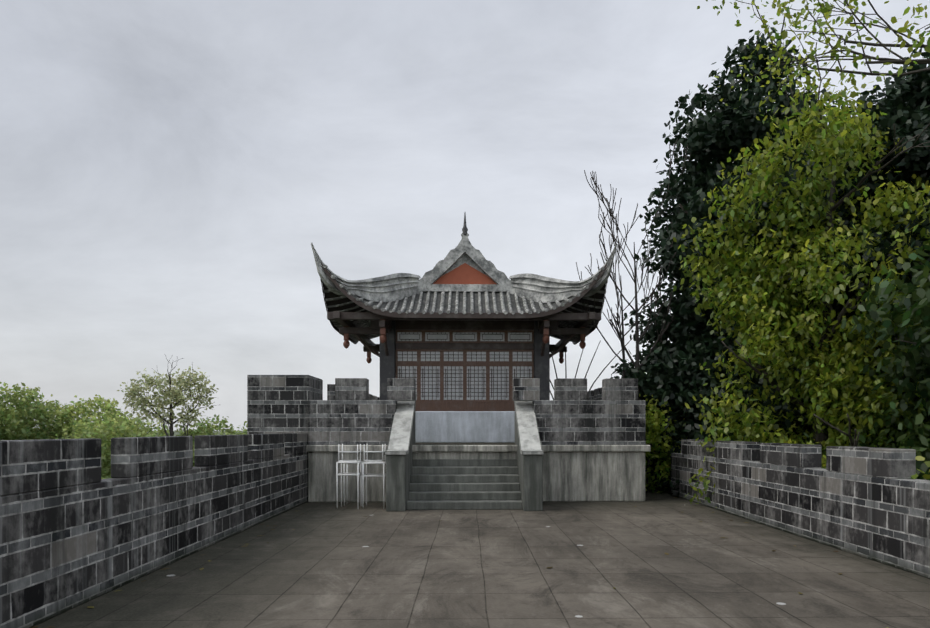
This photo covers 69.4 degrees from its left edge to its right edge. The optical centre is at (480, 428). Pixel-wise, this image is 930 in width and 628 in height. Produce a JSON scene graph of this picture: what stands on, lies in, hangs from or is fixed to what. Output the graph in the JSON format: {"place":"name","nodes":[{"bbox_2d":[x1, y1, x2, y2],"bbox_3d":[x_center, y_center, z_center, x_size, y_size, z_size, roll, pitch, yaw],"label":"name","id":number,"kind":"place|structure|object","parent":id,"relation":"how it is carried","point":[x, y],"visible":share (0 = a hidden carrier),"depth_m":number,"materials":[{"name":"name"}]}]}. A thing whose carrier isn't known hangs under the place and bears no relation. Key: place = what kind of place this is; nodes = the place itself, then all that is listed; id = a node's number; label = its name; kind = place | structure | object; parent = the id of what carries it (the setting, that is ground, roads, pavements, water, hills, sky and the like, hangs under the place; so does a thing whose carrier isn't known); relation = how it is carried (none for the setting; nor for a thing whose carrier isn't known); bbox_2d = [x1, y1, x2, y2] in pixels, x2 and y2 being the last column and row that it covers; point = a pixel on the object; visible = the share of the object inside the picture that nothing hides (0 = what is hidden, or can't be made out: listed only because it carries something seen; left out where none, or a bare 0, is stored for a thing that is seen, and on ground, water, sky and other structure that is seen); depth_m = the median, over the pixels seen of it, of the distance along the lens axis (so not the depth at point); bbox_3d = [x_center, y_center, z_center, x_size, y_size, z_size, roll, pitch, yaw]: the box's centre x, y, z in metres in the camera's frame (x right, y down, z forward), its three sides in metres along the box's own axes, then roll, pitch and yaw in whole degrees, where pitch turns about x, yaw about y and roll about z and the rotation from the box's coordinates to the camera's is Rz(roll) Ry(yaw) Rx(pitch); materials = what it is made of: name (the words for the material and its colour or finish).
{"place":"outdoors","nodes":[
{"label":"outdoors","id":0,"kind":"place"},
{"bbox_2d":[146,431,244,438],"bbox_3d":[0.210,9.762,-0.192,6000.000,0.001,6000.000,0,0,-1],"label":"ground","id":1,"kind":"structure","parent":0,"point":[176,433],"depth_m":1754.36,"materials":[{"name":"green plant"}]},
{"bbox_2d":[0,382,246,478],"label":"bushes","id":2,"kind":"object","parent":1,"relation":"on","point":[20,426],"visible":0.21,"depth_m":92.34,"materials":[{"name":"green plant"}]},
{"bbox_2d":[117,355,218,435],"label":"pale tree","id":3,"kind":"object","parent":1,"relation":"on","point":[176,393],"visible":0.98,"depth_m":60.80,"materials":[{"name":"green plant"}]},
{"bbox_2d":[247,375,322,433],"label":"wall block","id":4,"kind":"structure","parent":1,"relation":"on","point":[277,404],"depth_m":16.27,"materials":[{"name":"brick"}]},
{"bbox_2d":[576,198,666,378],"bbox_3d":[4.161,-2.303,19.579,2.751,8.538,1.466,0,0,-1],"label":"tall bare tree","id":5,"kind":"object","parent":1,"relation":"on","point":[621,313],"visible":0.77,"depth_m":19.46,"materials":[{"name":"grey plant"}]},
{"bbox_2d":[584,139,692,399],"bbox_3d":[4.519,-3.069,18.996,2.940,10.070,2.193,0,0,26],"label":"tall bare tree","id":6,"kind":"object","parent":1,"relation":"on","point":[638,338],"visible":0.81,"depth_m":19.13,"materials":[{"name":"grey plant"}]},
{"bbox_2d":[611,317,703,482],"bbox_3d":[6.060,3.096,21.440,4.758,13.356,4.399,0,0,-1],"label":"vine foliage","id":7,"kind":"object","parent":1,"relation":"on","point":[681,342],"visible":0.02,"depth_m":20.85,"materials":[{"name":"green plant"}]},
{"bbox_2d":[611,14,921,496],"bbox_3d":[8.609,-0.867,19.422,9.119,21.280,8.989,0,0,-1],"label":"broadleaf tree","id":8,"kind":"object","parent":1,"relation":"on","point":[714,137],"visible":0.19,"depth_m":18.42,"materials":[{"name":"green plant"}]},
{"bbox_2d":[673,42,929,507],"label":"broadleaf tree","id":9,"kind":"object","parent":1,"relation":"on","point":[830,353],"visible":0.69,"depth_m":14.76,"materials":[{"name":"green plant"}]},
{"bbox_2d":[782,48,929,447],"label":"dark tree","id":10,"kind":"object","parent":1,"relation":"on","point":[904,106],"visible":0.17,"depth_m":15.52,"materials":[{"name":"green plant"}]},
{"bbox_2d":[840,191,929,479],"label":"bush","id":11,"kind":"object","parent":1,"relation":"on","point":[915,363],"visible":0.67,"depth_m":11.85,"materials":[{"name":"green plant"}]},
{"bbox_2d":[0,0,929,430],"label":"sky","id":12,"kind":"structure","parent":0,"point":[171,171],"materials":[{"name":"grey"}]},
{"bbox_2d":[33,488,929,627],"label":"walkway floor","id":13,"kind":"structure","parent":0,"point":[322,565],"depth_m":7.96,"materials":[{"name":"grey stone"}]},
{"bbox_2d":[0,433,307,627],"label":"parapet","id":14,"kind":"structure","parent":13,"relation":"on","point":[76,530],"depth_m":7.54,"materials":[{"name":"brick"}]},
{"bbox_2d":[336,444,385,508],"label":"chairs","id":15,"kind":"object","parent":13,"relation":"on","point":[357,474],"visible":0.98,"depth_m":14.84,"materials":[{"name":"paint"}]},
{"bbox_2d":[384,394,416,510],"bbox_3d":[-1.825,0.431,15.663,0.470,2.662,2.820,0,0,-1],"label":"stair cheek","id":16,"kind":"object","parent":13,"relation":"on","point":[398,452],"visible":0.77,"depth_m":14.72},
{"bbox_2d":[31,497,887,627],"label":"fallen leaves","id":17,"kind":"object","parent":13,"relation":"on","point":[366,516],"visible":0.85,"depth_m":8.48,"materials":[{"name":"brown plant"}]},
{"bbox_2d":[407,459,521,509],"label":"stair steps","id":18,"kind":"structure","parent":13,"relation":"on","point":[464,484],"depth_m":15.26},
{"bbox_2d":[306,445,650,501],"bbox_3d":[-0.225,1.077,25.004,8.350,1.370,17.800,0,0,-1],"label":"platform base","id":19,"kind":"object","parent":13,"relation":"on","point":[574,473],"visible":0.4,"depth_m":16.20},
{"bbox_2d":[414,443,515,444],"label":"platform floor","id":20,"kind":"structure","parent":19,"relation":"on","point":[464,444],"depth_m":16.56,"materials":[{"name":"grey stone"}]},
{"bbox_2d":[415,411,514,442],"bbox_3d":[-0.499,-0.048,22.198,6.200,0.880,6.800,0,0,-1],"label":"stone panel","id":21,"kind":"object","parent":20,"relation":"on","point":[464,426],"depth_m":18.80,"materials":[{"name":"grey stone"}]},
{"bbox_2d":[380,320,549,399],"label":"columns","id":22,"kind":"structure","parent":20,"relation":"on","point":[541,367],"depth_m":20.01,"materials":[{"name":"grey wood"}]},
{"bbox_2d":[327,311,600,357],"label":"eave beams","id":23,"kind":"structure","parent":22,"relation":"on","point":[343,319],"depth_m":20.06,"materials":[{"name":"brown wood"}]},
{"bbox_2d":[343,319,585,363],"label":"hanging lanterns","id":24,"kind":"object","parent":23,"relation":"hanging from","point":[382,338],"visible":0.54,"depth_m":20.07,"materials":[{"name":"brown wood"}]},
{"bbox_2d":[320,264,607,341],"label":"roof tiles","id":25,"kind":"object","parent":22,"relation":"on","point":[472,302],"visible":0.27,"depth_m":19.82,"materials":[{"name":"grey tile"}]},
{"bbox_2d":[311,233,616,302],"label":"roof ridges","id":26,"kind":"object","parent":25,"relation":"on","point":[400,286],"visible":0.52,"depth_m":20.27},
{"bbox_2d":[461,213,468,235],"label":"roof finials","id":27,"kind":"object","parent":26,"relation":"on","point":[464,229],"visible":0.46,"depth_m":20.91,"materials":[{"name":"grey metal"}]},
{"bbox_2d":[442,254,485,275],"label":"gable trim","id":28,"kind":"structure","parent":25,"relation":"on","point":[464,258],"depth_m":21.00,"materials":[{"name":"grey stone"}]},
{"bbox_2d":[321,262,607,344],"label":"roof eaves","id":29,"kind":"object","parent":25,"relation":"attached to","point":[462,315],"depth_m":18.50,"materials":[{"name":"grey tile"}]},
{"bbox_2d":[433,263,495,283],"bbox_3d":[-0.477,-4.836,20.987,2.400,0.696,0.001,0,0,-1],"label":"gable panel","id":30,"kind":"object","parent":25,"relation":"on","point":[464,273],"depth_m":20.99,"materials":[{"name":"red paint"}]},
{"bbox_2d":[396,330,533,410],"bbox_3d":[-0.463,-1.723,20.199,4.140,2.470,0.140,0,0,-1],"label":"window frame","id":31,"kind":"object","parent":22,"relation":"on","point":[464,404],"visible":0.88,"depth_m":20.16,"materials":[{"name":"brown wood"}]},
{"bbox_2d":[398,332,531,399],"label":"window panes","id":32,"kind":"object","parent":31,"relation":"in","point":[481,356],"visible":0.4,"depth_m":20.20,"materials":[{"name":"grey glass"}]},
{"bbox_2d":[398,332,531,399],"bbox_3d":[-0.462,-1.883,20.184,4.030,2.030,0.026,0,0,-1],"label":"window lattice","id":33,"kind":"object","parent":31,"relation":"in","point":[455,381],"visible":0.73,"depth_m":20.18,"materials":[{"name":"brown wood"}]},
{"bbox_2d":[550,338,632,399],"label":"bare branches","id":34,"kind":"object","parent":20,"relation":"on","point":[578,366],"visible":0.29,"depth_m":23.81,"materials":[{"name":"brown plant"}]},
{"bbox_2d":[308,378,645,444],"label":"battlement wall","id":35,"kind":"structure","parent":19,"relation":"on","point":[353,411],"depth_m":16.24,"materials":[{"name":"grey brick"}]},
{"bbox_2d":[514,401,543,510],"bbox_3d":[1.105,0.431,15.717,0.470,2.662,2.820,0,0,-1],"label":"stair cheek","id":36,"kind":"object","parent":13,"relation":"on","point":[530,452],"visible":0.81,"depth_m":14.62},
{"bbox_2d":[639,394,687,492],"bbox_3d":[5.737,0.739,20.991,4.316,3.853,6.751,0,0,-1],"label":"bush","id":37,"kind":"object","parent":13,"relation":"on","point":[652,430],"visible":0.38,"depth_m":18.61,"materials":[{"name":"green plant"}]},
{"bbox_2d":[671,439,929,578],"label":"parapet","id":38,"kind":"structure","parent":13,"relation":"on","point":[872,503],"depth_m":10.16,"materials":[{"name":"brick"}]},
{"bbox_2d":[728,428,929,478],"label":"bush","id":39,"kind":"object","parent":13,"relation":"on","point":[927,463],"depth_m":13.00,"materials":[{"name":"green plant"}]},
{"bbox_2d":[697,0,929,123],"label":"tree branches","id":40,"kind":"object","parent":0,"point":[825,10],"visible":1,"depth_m":9.65,"materials":[{"name":"green plant"}]}
]}

